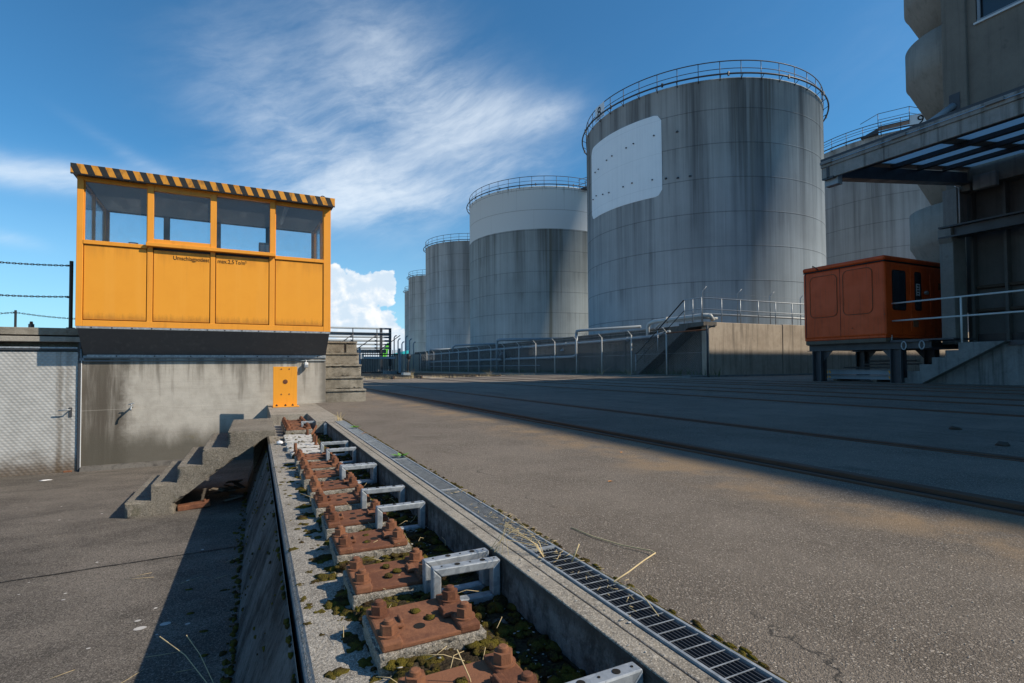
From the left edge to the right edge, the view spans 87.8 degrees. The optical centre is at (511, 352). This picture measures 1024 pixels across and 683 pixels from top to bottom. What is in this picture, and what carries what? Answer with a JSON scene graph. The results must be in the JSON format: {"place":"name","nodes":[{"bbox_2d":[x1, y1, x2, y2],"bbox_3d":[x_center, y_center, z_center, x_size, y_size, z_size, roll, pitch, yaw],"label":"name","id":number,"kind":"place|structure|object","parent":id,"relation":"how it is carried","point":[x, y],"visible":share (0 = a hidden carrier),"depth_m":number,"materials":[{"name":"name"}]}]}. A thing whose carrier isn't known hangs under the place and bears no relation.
{"place":"outdoors","nodes":[
{"label":"outdoors","id":0,"kind":"place"},
{"bbox_2d":[0,459,252,682],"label":"yard","id":1,"kind":"structure","parent":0,"point":[62,522],"depth_m":3.21,"materials":[{"name":"asphalt"}]},
{"bbox_2d":[3,545,243,581],"bbox_3d":[-3.370,1.367,3.001,3.347,0.001,0.022,0,-2,-29],"label":"yard joint","id":2,"kind":"object","parent":1,"relation":"on","point":[117,564],"visible":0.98,"depth_m":3.45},
{"bbox_2d":[160,636,206,682],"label":"dry stalk","id":3,"kind":"object","parent":1,"relation":"on","point":[185,655],"visible":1,"depth_m":2.04,"materials":[{"name":"plant"}]},
{"bbox_2d":[177,499,210,510],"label":"scrap plate","id":4,"kind":"object","parent":1,"relation":"on","point":[203,503],"visible":1,"depth_m":4.82,"materials":[{"name":"metal"}]},
{"bbox_2d":[124,418,275,518],"bbox_3d":[-3.043,1.091,5.359,1.173,0.706,1.316,0,-2,-26],"label":"concrete stair","id":5,"kind":"object","parent":1,"relation":"on","point":[170,487],"visible":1,"depth_m":4.83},
{"bbox_2d":[79,349,325,471],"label":"cabin wall","id":6,"kind":"structure","parent":1,"relation":"on","point":[182,407],"depth_m":7.83,"materials":[{"name":"concrete"}]},
{"bbox_2d":[0,327,79,351],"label":"ledge","id":7,"kind":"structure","parent":6,"relation":"on","point":[34,337],"depth_m":7.25,"materials":[{"name":"concrete"}]},
{"bbox_2d":[66,261,73,327],"bbox_3d":[-6.135,-0.806,7.408,0.101,0.940,0.101,0,-2,-26],"label":"chain post","id":8,"kind":"object","parent":7,"relation":"on","point":[71,268],"visible":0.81,"depth_m":7.39,"materials":[{"name":"black metal"}]},
{"bbox_2d":[0,294,68,297],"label":"chain","id":9,"kind":"object","parent":8,"relation":"attached to","point":[34,296],"visible":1,"depth_m":7.21,"materials":[{"name":"black metal"}]},
{"bbox_2d":[0,261,68,266],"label":"chain","id":10,"kind":"object","parent":8,"relation":"hanging from","point":[33,264],"visible":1,"depth_m":7.22,"materials":[{"name":"black metal"}]},
{"bbox_2d":[70,162,334,357],"bbox_3d":[-4.775,-1.209,8.612,3.332,2.595,2.030,0,-2,-28],"label":"control cabin","id":11,"kind":"object","parent":7,"relation":"on","point":[166,296],"visible":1,"depth_m":7.85,"materials":[{"name":"metal"}]},
{"bbox_2d":[84,176,147,241],"bbox_3d":[-5.433,-1.936,7.318,0.710,0.851,0.056,0,-2,-28],"label":"window","id":12,"kind":"structure","parent":11,"relation":"in","point":[86,179],"depth_m":7.27,"materials":[{"name":"yellow paint"}]},
{"bbox_2d":[147,185,216,247],"bbox_3d":[-4.733,-1.946,7.663,0.845,0.822,0.085,0,-2,-28],"label":"sliding window","id":13,"kind":"structure","parent":11,"relation":"in","point":[152,189],"depth_m":7.62,"materials":[{"name":"yellow paint"}]},
{"bbox_2d":[217,194,274,252],"bbox_3d":[-4.012,-1.940,8.049,0.789,0.822,0.079,0,-2,-28],"label":"window","id":14,"kind":"structure","parent":11,"relation":"in","point":[272,203],"depth_m":8.17,"materials":[{"name":"yellow paint"}]},
{"bbox_2d":[275,201,323,259],"bbox_3d":[-3.357,-1.921,8.421,0.712,0.851,0.056,0,-2,-28],"label":"window","id":15,"kind":"structure","parent":11,"relation":"in","point":[277,203],"depth_m":8.40,"materials":[{"name":"yellow paint"}]},
{"bbox_2d":[0,342,81,476],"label":"door frame","id":16,"kind":"structure","parent":6,"relation":"attached to","point":[40,409],"depth_m":7.16,"materials":[{"name":"metal"}]},
{"bbox_2d":[0,352,77,476],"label":"door leaf","id":17,"kind":"structure","parent":16,"relation":"in","point":[36,437],"depth_m":7.15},
{"bbox_2d":[235,425,392,682],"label":"quay ledge","id":18,"kind":"object","parent":1,"relation":"on","point":[316,657],"visible":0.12,"depth_m":2.01,"materials":[{"name":"concrete"}]},
{"bbox_2d":[185,445,296,682],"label":"wall moss","id":19,"kind":"object","parent":18,"relation":"attached to","point":[229,671],"depth_m":2.56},
{"bbox_2d":[283,434,319,457],"bbox_3d":[-1.909,0.831,4.830,0.271,0.049,1.338,0,-2,-26],"label":"mortar patch","id":20,"kind":"object","parent":18,"relation":"on","point":[306,441],"visible":0.77,"depth_m":4.74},
{"bbox_2d":[320,440,347,455],"bbox_3d":[-1.418,0.771,4.253,0.210,0.127,0.034,1,-2,-26],"label":"galvanised bracket","id":21,"kind":"object","parent":18,"relation":"on","point":[322,444],"visible":0.77,"depth_m":4.24,"materials":[{"name":"metal"}]},
{"bbox_2d":[326,447,355,463],"bbox_3d":[-1.250,0.759,3.897,0.210,0.127,0.034,0,-1,-26],"label":"galvanised bracket","id":22,"kind":"object","parent":18,"relation":"on","point":[352,449],"visible":0.76,"depth_m":3.90,"materials":[{"name":"metal"}]},
{"bbox_2d":[339,462,374,480],"bbox_3d":[-0.946,0.743,3.261,0.210,0.127,0.034,1,-2,-27],"label":"galvanised bracket","id":23,"kind":"object","parent":18,"relation":"on","point":[356,464],"visible":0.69,"depth_m":3.26,"materials":[{"name":"metal"}]},
{"bbox_2d":[341,463,376,483],"bbox_3d":[-0.925,0.740,3.220,0.210,0.127,0.034,1,-2,-28],"label":"galvanised bracket","id":24,"kind":"object","parent":18,"relation":"on","point":[373,466],"visible":0.83,"depth_m":3.22,"materials":[{"name":"metal"}]},
{"bbox_2d":[361,485,404,508],"bbox_3d":[-0.634,0.723,2.615,0.210,0.127,0.034,1,-2,-26],"label":"galvanised bracket","id":25,"kind":"object","parent":18,"relation":"on","point":[383,489],"visible":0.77,"depth_m":2.60,"materials":[{"name":"metal"}]},
{"bbox_2d":[375,500,424,530],"bbox_3d":[-0.480,0.714,2.295,0.210,0.127,0.034,1,-2,-27],"label":"galvanised bracket","id":26,"kind":"object","parent":18,"relation":"on","point":[381,509],"visible":0.84,"depth_m":2.29,"materials":[{"name":"metal"}]},
{"bbox_2d":[274,432,585,682],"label":"moss","id":27,"kind":"object","parent":18,"relation":"on","point":[339,602],"visible":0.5,"depth_m":1.50,"materials":[{"name":"plant"}]},
{"bbox_2d":[282,432,585,682],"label":"trench soil","id":28,"kind":"structure","parent":18,"relation":"on","point":[521,647],"depth_m":1.49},
{"bbox_2d":[284,422,312,434],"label":"anchor plate","id":29,"kind":"object","parent":28,"relation":"on","point":[288,429],"visible":0.74,"depth_m":5.60,"materials":[{"name":"metal"}]},
{"bbox_2d":[294,447,332,467],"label":"anchor plate","id":30,"kind":"object","parent":28,"relation":"on","point":[300,454],"visible":0.48,"depth_m":3.87,"materials":[{"name":"metal"}]},
{"bbox_2d":[298,454,338,475],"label":"anchor plate","id":31,"kind":"object","parent":28,"relation":"on","point":[332,462],"visible":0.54,"depth_m":3.56,"materials":[{"name":"metal"}]},
{"bbox_2d":[301,462,347,488],"bbox_3d":[-1.156,0.754,3.298,0.270,0.116,0.238,0,-2,-26],"label":"anchor plate","id":32,"kind":"object","parent":28,"relation":"on","point":[307,473],"visible":0.5,"depth_m":3.22,"materials":[{"name":"metal"}]},
{"bbox_2d":[307,472,357,500],"bbox_3d":[-0.996,0.746,2.978,0.270,0.116,0.238,0,-1,-25],"label":"anchor plate","id":33,"kind":"object","parent":28,"relation":"on","point":[348,483],"visible":0.62,"depth_m":2.92,"materials":[{"name":"metal"}]},
{"bbox_2d":[311,484,371,518],"bbox_3d":[-0.850,0.736,2.659,0.270,0.116,0.238,0,-1,-26],"label":"anchor plate","id":34,"kind":"object","parent":28,"relation":"on","point":[321,501],"visible":0.6,"depth_m":2.59,"materials":[{"name":"metal"}]},
{"bbox_2d":[321,499,388,539],"bbox_3d":[-0.687,0.729,2.341,0.270,0.116,0.238,0,-1,-25],"label":"anchor plate","id":35,"kind":"object","parent":28,"relation":"on","point":[350,521],"visible":0.6,"depth_m":2.28,"materials":[{"name":"metal"}]},
{"bbox_2d":[329,519,411,565],"bbox_3d":[-0.541,0.716,2.020,0.270,0.116,0.238,0,-1,-25],"label":"anchor plate","id":36,"kind":"object","parent":28,"relation":"on","point":[344,545],"visible":0.83,"depth_m":1.96,"materials":[{"name":"metal"}]},
{"bbox_2d":[343,548,441,609],"bbox_3d":[-0.387,0.713,1.699,0.270,0.116,0.238,1,-2,-25],"label":"anchor plate","id":37,"kind":"object","parent":28,"relation":"on","point":[362,583],"visible":0.59,"depth_m":1.63,"materials":[{"name":"metal"}]},
{"bbox_2d":[362,584,486,677],"bbox_3d":[-0.233,0.701,1.381,0.270,0.116,0.238,0,-1,-26],"label":"anchor plate","id":38,"kind":"object","parent":28,"relation":"on","point":[394,633],"visible":0.89,"depth_m":1.33,"materials":[{"name":"metal"}]},
{"bbox_2d":[397,643,536,682],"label":"anchor plate","id":39,"kind":"object","parent":28,"relation":"on","point":[499,664],"visible":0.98,"depth_m":1.12,"materials":[{"name":"metal"}]},
{"bbox_2d":[422,547,488,593],"bbox_3d":[-0.173,0.693,1.663,0.210,0.127,0.034,-1,-1,-26],"label":"galvanised bracket","id":40,"kind":"object","parent":18,"relation":"on","point":[475,586],"visible":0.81,"depth_m":1.66,"materials":[{"name":"metal"}]},
{"bbox_2d":[431,556,499,603],"bbox_3d":[-0.138,0.692,1.596,0.210,0.127,0.034,0,-2,-24],"label":"galvanised bracket","id":41,"kind":"object","parent":18,"relation":"on","point":[491,564],"visible":0.84,"depth_m":1.59,"materials":[{"name":"metal"}]},
{"bbox_2d":[321,432,664,677],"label":"stone chips","id":42,"kind":"object","parent":18,"relation":"on","point":[477,592],"visible":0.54,"depth_m":1.40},
{"bbox_2d":[566,662,642,682],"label":"galvanised bracket","id":43,"kind":"object","parent":18,"relation":"on","point":[630,672],"visible":1,"depth_m":1.01,"materials":[{"name":"metal"}]},
{"bbox_2d":[50,469,634,682],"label":"straw litter","id":44,"kind":"object","parent":1,"relation":"on","point":[458,592],"visible":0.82,"depth_m":1.68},
{"bbox_2d":[267,403,719,682],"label":"concrete kerb","id":45,"kind":"structure","parent":1,"relation":"on","point":[670,666],"depth_m":1.45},
{"bbox_2d":[273,367,298,407],"bbox_3d":[-3.389,0.511,7.988,0.364,0.602,0.156,0,-2,-26],"label":"yellow plate","id":46,"kind":"object","parent":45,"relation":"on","point":[284,386],"visible":1,"depth_m":8.04,"materials":[{"name":"paint"}]},
{"bbox_2d":[335,421,357,429],"bbox_3d":[-1.681,0.746,5.391,0.099,0.033,0.890,0,-2,-26],"label":"drain grating","id":47,"kind":"object","parent":45,"relation":"on","point":[345,424],"visible":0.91,"depth_m":5.35,"materials":[{"name":"metal"}]},
{"bbox_2d":[348,429,375,441],"bbox_3d":[-1.298,0.723,4.594,0.099,0.033,0.880,0,-2,-26],"label":"drain grating","id":48,"kind":"object","parent":45,"relation":"on","point":[361,435],"visible":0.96,"depth_m":4.55,"materials":[{"name":"metal"}]},
{"bbox_2d":[365,440,406,459],"bbox_3d":[-0.908,0.699,3.783,0.099,0.033,0.920,0,-2,-26],"label":"drain grating","id":49,"kind":"object","parent":45,"relation":"on","point":[383,449],"visible":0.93,"depth_m":3.76,"materials":[{"name":"metal"}]},
{"bbox_2d":[392,458,457,490],"bbox_3d":[-0.505,0.674,2.945,0.099,0.033,0.940,0,-2,-26],"label":"drain grating","id":50,"kind":"object","parent":45,"relation":"on","point":[431,479],"visible":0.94,"depth_m":2.86,"materials":[{"name":"metal"}]},
{"bbox_2d":[326,422,665,682],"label":"kerb face","id":51,"kind":"object","parent":45,"relation":"attached to","point":[588,648],"visible":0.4,"depth_m":1.44},
{"bbox_2d":[438,488,555,552],"bbox_3d":[-0.102,0.650,2.107,0.099,0.033,0.920,0,-2,-26],"label":"drain grating","id":52,"kind":"object","parent":45,"relation":"on","point":[462,499],"visible":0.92,"depth_m":2.03,"materials":[{"name":"metal"}]},
{"bbox_2d":[346,421,790,682],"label":"drain edge strip","id":53,"kind":"object","parent":45,"relation":"on","point":[623,584],"visible":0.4,"depth_m":1.31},
{"bbox_2d":[529,546,787,682],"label":"drain grating","id":54,"kind":"object","parent":45,"relation":"on","point":[712,658],"visible":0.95,"depth_m":1.19,"materials":[{"name":"metal"}]},
{"bbox_2d":[259,242,269,252],"bbox_3d":[-3.880,-1.594,8.343,0.160,0.235,0.125,0,-2,-28],"label":"equipment box","id":55,"kind":"object","parent":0,"point":[264,247],"visible":0.5,"depth_m":8.29,"materials":[{"name":"grey metal"}]},
{"bbox_2d":[282,418,304,429],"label":"anchor plate","id":56,"kind":"object","parent":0,"point":[294,423],"visible":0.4,"depth_m":6.15,"materials":[{"name":"metal"}]},
{"bbox_2d":[364,375,511,379],"bbox_3d":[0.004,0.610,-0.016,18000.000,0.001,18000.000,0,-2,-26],"label":"ground","id":57,"kind":"structure","parent":0,"point":[426,377],"depth_m":31.27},
{"bbox_2d":[328,327,399,371],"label":"pipe bridge","id":58,"kind":"structure","parent":57,"relation":"on","point":[376,335],"depth_m":58.94,"materials":[{"name":"paint"}]},
{"bbox_2d":[358,348,400,372],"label":"site gate","id":59,"kind":"structure","parent":57,"relation":"on","point":[398,354],"depth_m":47.60,"materials":[{"name":"black metal"}]},
{"bbox_2d":[383,359,396,373],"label":"track signal","id":60,"kind":"object","parent":57,"relation":"on","point":[389,365],"visible":0.9,"depth_m":43.81,"materials":[{"name":"black metal"}]},
{"bbox_2d":[361,373,425,378],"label":"ballast track","id":61,"kind":"structure","parent":57,"relation":"on","point":[381,376],"depth_m":29.48,"materials":[{"name":"gravel"}]},
{"bbox_2d":[401,354,410,374],"bbox_3d":[-6.615,0.783,33.425,0.540,1.492,0.600,0,-2,-26],"label":"point lever","id":62,"kind":"object","parent":57,"relation":"on","point":[408,356],"visible":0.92,"depth_m":33.40,"materials":[{"name":"black metal"}]},
{"bbox_2d":[403,286,408,350],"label":"storage tank","id":63,"kind":"object","parent":57,"relation":"on","point":[407,316],"visible":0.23,"depth_m":123.49,"materials":[{"name":"metal"}]},
{"bbox_2d":[395,354,418,371],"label":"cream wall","id":64,"kind":"structure","parent":57,"relation":"on","point":[411,363],"depth_m":63.03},
{"bbox_2d":[407,269,425,353],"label":"storage tank","id":65,"kind":"object","parent":57,"relation":"on","point":[417,309],"visible":0.35,"depth_m":104.66,"materials":[{"name":"metal"}]},
{"bbox_2d":[361,371,500,377],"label":"ballast track","id":66,"kind":"structure","parent":57,"relation":"on","point":[445,374],"depth_m":34.20,"materials":[{"name":"gravel"}]},
{"bbox_2d":[423,233,469,350],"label":"storage tank","id":67,"kind":"object","parent":57,"relation":"on","point":[447,294],"visible":0.45,"depth_m":79.44,"materials":[{"name":"metal"}]},
{"bbox_2d":[466,176,587,346],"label":"storage tank","id":68,"kind":"object","parent":57,"relation":"on","point":[528,262],"visible":0.69,"depth_m":56.98,"materials":[{"name":"metal"}]},
{"bbox_2d":[361,326,701,374],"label":"dike wall","id":69,"kind":"structure","parent":57,"relation":"on","point":[685,349],"depth_m":31.29,"materials":[{"name":"concrete"}]},
{"bbox_2d":[429,333,577,362],"bbox_3d":[-2.657,-0.019,45.238,0.255,1.558,30.185,0,-2,-26],"label":"pipe","id":70,"kind":"object","parent":69,"relation":"attached to","point":[550,357],"visible":0.77,"depth_m":37.68,"materials":[{"name":"metal"}]},
{"bbox_2d":[429,330,670,354],"bbox_3d":[-0.988,-0.354,41.653,0.210,0.371,38.109,0,-2,-26],"label":"pipe","id":71,"kind":"object","parent":70,"relation":"attached to","point":[611,340],"visible":0.81,"depth_m":31.97,"materials":[{"name":"metal"}]},
{"bbox_2d":[452,343,495,351],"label":"pipe","id":72,"kind":"object","parent":71,"relation":"on","point":[471,345],"visible":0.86,"depth_m":50.38,"materials":[{"name":"metal"}]},
{"bbox_2d":[575,325,640,333],"bbox_3d":[5.510,-1.318,30.860,3.944,0.389,0.196,-1,-2,27],"label":"pipe","id":73,"kind":"object","parent":70,"relation":"attached to","point":[608,328],"visible":1,"depth_m":30.76,"materials":[{"name":"metal"}]},
{"bbox_2d":[702,322,968,374],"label":"dike end wall","id":74,"kind":"structure","parent":57,"relation":"on","point":[740,348],"depth_m":23.77,"materials":[{"name":"concrete"}]},
{"bbox_2d":[496,337,562,371],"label":"pipe","id":75,"kind":"object","parent":74,"relation":"attached to","point":[513,339],"visible":0.83,"depth_m":41.94,"materials":[{"name":"metal"}]},
{"bbox_2d":[646,313,714,335],"bbox_3d":[7.586,-1.233,24.412,0.535,0.902,4.040,0,-2,-26],"label":"pipe","id":76,"kind":"object","parent":74,"relation":"on","point":[695,316],"visible":0.88,"depth_m":24.14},
{"bbox_2d":[654,317,717,329],"bbox_3d":[7.849,-1.326,24.279,0.665,0.358,3.372,0,-2,-26],"label":"pipe","id":77,"kind":"object","parent":76,"relation":"attached to","point":[657,326],"visible":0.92,"depth_m":24.03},
{"bbox_2d":[582,60,829,334],"bbox_3d":[14.610,-8.331,41.733,17.990,19.608,17.990,0,-2,-26],"label":"storage tank","id":78,"kind":"object","parent":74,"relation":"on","point":[716,187],"visible":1,"depth_m":33.98,"materials":[{"name":"metal"}]},
{"bbox_2d":[684,297,803,324],"bbox_3d":[15.010,-1.755,26.247,16.224,1.084,1.046,0,-2,-26],"label":"dike railing","id":79,"kind":"object","parent":74,"relation":"on","point":[740,310],"visible":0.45,"depth_m":23.25,"materials":[{"name":"metal"}]},
{"bbox_2d":[702,286,803,324],"bbox_3d":[15.288,-2.019,26.141,15.817,1.562,0.187,0,-2,-26],"label":"barbed fence","id":80,"kind":"object","parent":74,"relation":"on","point":[752,299],"visible":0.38,"depth_m":23.76,"materials":[{"name":"metal"}]},
{"bbox_2d":[710,313,803,319],"bbox_3d":[15.338,-1.648,26.514,15.400,0.090,0.090,0,-2,-26],"label":"pipe","id":81,"kind":"object","parent":74,"relation":"on","point":[756,316],"visible":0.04,"depth_m":24.48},
{"bbox_2d":[824,113,968,331],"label":"storage tank","id":82,"kind":"object","parent":74,"relation":"on","point":[865,220],"visible":0.26,"depth_m":47.26,"materials":[{"name":"grey metal"}]},
{"bbox_2d":[860,106,920,139],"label":"roof stair","id":83,"kind":"object","parent":82,"relation":"on","point":[892,125],"visible":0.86,"depth_m":46.34,"materials":[{"name":"metal"}]},
{"bbox_2d":[363,373,529,379],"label":"dry grass","id":84,"kind":"structure","parent":0,"point":[434,377],"depth_m":27.93,"materials":[{"name":"plant"}]},
{"bbox_2d":[0,0,920,356],"label":"sky","id":85,"kind":"structure","parent":0,"point":[395,112],"materials":[{"name":"blue"}]},
{"bbox_2d":[410,371,681,376],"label":"verge","id":86,"kind":"structure","parent":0,"point":[513,374],"depth_m":36.20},
{"bbox_2d":[414,325,714,376],"bbox_3d":[-1.605,0.524,41.218,0.412,2.292,44.315,0,-2,-26],"label":"chain link fence","id":87,"kind":"object","parent":86,"relation":"on","point":[558,357],"visible":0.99,"depth_m":30.18,"materials":[{"name":"metal"}]},
{"bbox_2d":[421,366,719,376],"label":"verge weeds","id":88,"kind":"object","parent":86,"relation":"on","point":[620,372],"visible":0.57,"depth_m":30.58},
{"bbox_2d":[634,300,716,374],"bbox_3d":[7.310,-0.619,24.321,0.740,3.313,4.559,0,-2,-26],"label":"dike stair","id":89,"kind":"object","parent":86,"relation":"on","point":[690,326],"visible":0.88,"depth_m":24.17,"materials":[{"name":"metal"}]},
{"bbox_2d":[316,374,1023,682],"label":"pavement","id":90,"kind":"structure","parent":0,"point":[701,565],"depth_m":2.25,"materials":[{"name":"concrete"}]},
{"bbox_2d":[326,341,365,419],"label":"platform steps","id":91,"kind":"structure","parent":90,"relation":"on","point":[344,380],"depth_m":9.37,"materials":[{"name":"concrete"}]},
{"bbox_2d":[342,418,769,668],"bbox_3d":[-0.714,0.676,3.538,0.032,0.013,5.594,0,-2,-26],"label":"drain moss","id":92,"kind":"object","parent":90,"relation":"on","point":[743,650],"visible":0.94,"depth_m":1.31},
{"bbox_2d":[571,527,655,581],"bbox_3d":[0.334,0.613,1.671,0.190,0.015,0.494,0,-2,-7],"label":"dry stalk","id":93,"kind":"object","parent":90,"relation":"on","point":[630,570],"visible":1,"depth_m":1.65,"materials":[{"name":"plant"}]},
{"bbox_2d":[330,393,1020,676],"bbox_3d":[2.317,0.736,7.636,9.002,0.060,10.994,0,-2,-26],"label":"loose grit","id":94,"kind":"object","parent":90,"relation":"on","point":[797,560],"visible":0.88,"depth_m":1.52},
{"bbox_2d":[363,381,1023,515],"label":"railway track","id":95,"kind":"structure","parent":90,"relation":"on","point":[980,501],"depth_m":3.36,"materials":[{"name":"metal"}]},
{"bbox_2d":[417,377,1023,416],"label":"railway track","id":96,"kind":"structure","parent":90,"relation":"on","point":[996,414],"depth_m":8.44,"materials":[{"name":"metal"}]},
{"bbox_2d":[472,376,1023,400],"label":"railway track","id":97,"kind":"structure","parent":90,"relation":"on","point":[800,390],"depth_m":10.83,"materials":[{"name":"metal"}]},
{"bbox_2d":[682,373,840,376],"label":"kerb","id":98,"kind":"structure","parent":90,"relation":"on","point":[753,375],"depth_m":22.96,"materials":[{"name":"concrete"}]},
{"bbox_2d":[528,375,1023,390],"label":"railway track","id":99,"kind":"structure","parent":90,"relation":"on","point":[812,384],"depth_m":13.11,"materials":[{"name":"metal"}]},
{"bbox_2d":[873,380,889,381],"bbox_3d":[10.319,0.779,14.650,1.100,0.093,0.100,0,-2,-26],"label":"timber block","id":100,"kind":"object","parent":90,"relation":"on","point":[881,380],"depth_m":14.46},
{"bbox_2d":[827,375,889,379],"bbox_3d":[9.768,0.687,14.943,0.240,0.110,2.100,0,-2,-26],"label":"steel section","id":101,"kind":"object","parent":100,"relation":"on","point":[881,377],"visible":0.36,"depth_m":14.85,"materials":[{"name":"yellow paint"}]},
{"bbox_2d":[827,370,889,374],"bbox_3d":[9.767,0.542,14.947,0.240,0.130,2.100,0,-2,-26],"label":"steel section","id":102,"kind":"object","parent":101,"relation":"on","point":[880,372],"visible":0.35,"depth_m":14.86,"materials":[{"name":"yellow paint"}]},
{"bbox_2d":[806,337,975,382],"bbox_3d":[10.557,0.243,14.530,2.580,1.215,3.650,0,-2,-26],"label":"steel stand","id":103,"kind":"object","parent":90,"relation":"on","point":[895,350],"visible":0.91,"depth_m":14.36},
{"bbox_2d":[844,367,889,368],"bbox_3d":[10.192,0.420,14.988,0.240,0.050,1.600,0,-2,-26],"label":"steel section","id":104,"kind":"object","parent":103,"relation":"on","point":[870,367],"visible":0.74,"depth_m":14.93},
{"bbox_2d":[803,255,941,341],"bbox_3d":[10.287,-1.440,15.205,2.760,2.183,2.350,0,-2,-26],"label":"crane cab","id":105,"kind":"object","parent":103,"relation":"on","point":[853,299],"visible":0.91,"depth_m":14.31,"materials":[{"name":"orange paint"}]},
{"bbox_2d":[820,0,1023,344],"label":"warehouse","id":106,"kind":"structure","parent":90,"relation":"on","point":[957,156],"depth_m":13.09,"materials":[{"name":"paint"}]},
{"bbox_2d":[973,0,1023,25],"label":"window","id":107,"kind":"structure","parent":106,"relation":"in","point":[986,9],"depth_m":13.02,"materials":[{"name":"grey metal"}]},
{"bbox_2d":[904,340,1023,384],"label":"loading dock","id":108,"kind":"object","parent":90,"relation":"on","point":[993,363],"visible":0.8,"depth_m":12.17,"materials":[{"name":"concrete"}]},
{"bbox_2d":[891,289,1023,341],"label":"dock railing","id":109,"kind":"object","parent":108,"relation":"on","point":[961,319],"visible":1,"depth_m":12.37,"materials":[{"name":"metal"}]},
{"bbox_2d":[995,441,1009,446],"bbox_3d":[3.461,0.652,3.756,0.110,0.052,0.080,0,-2,-26],"label":"dark clod","id":110,"kind":"object","parent":90,"relation":"on","point":[1002,443],"visible":0.8,"depth_m":3.73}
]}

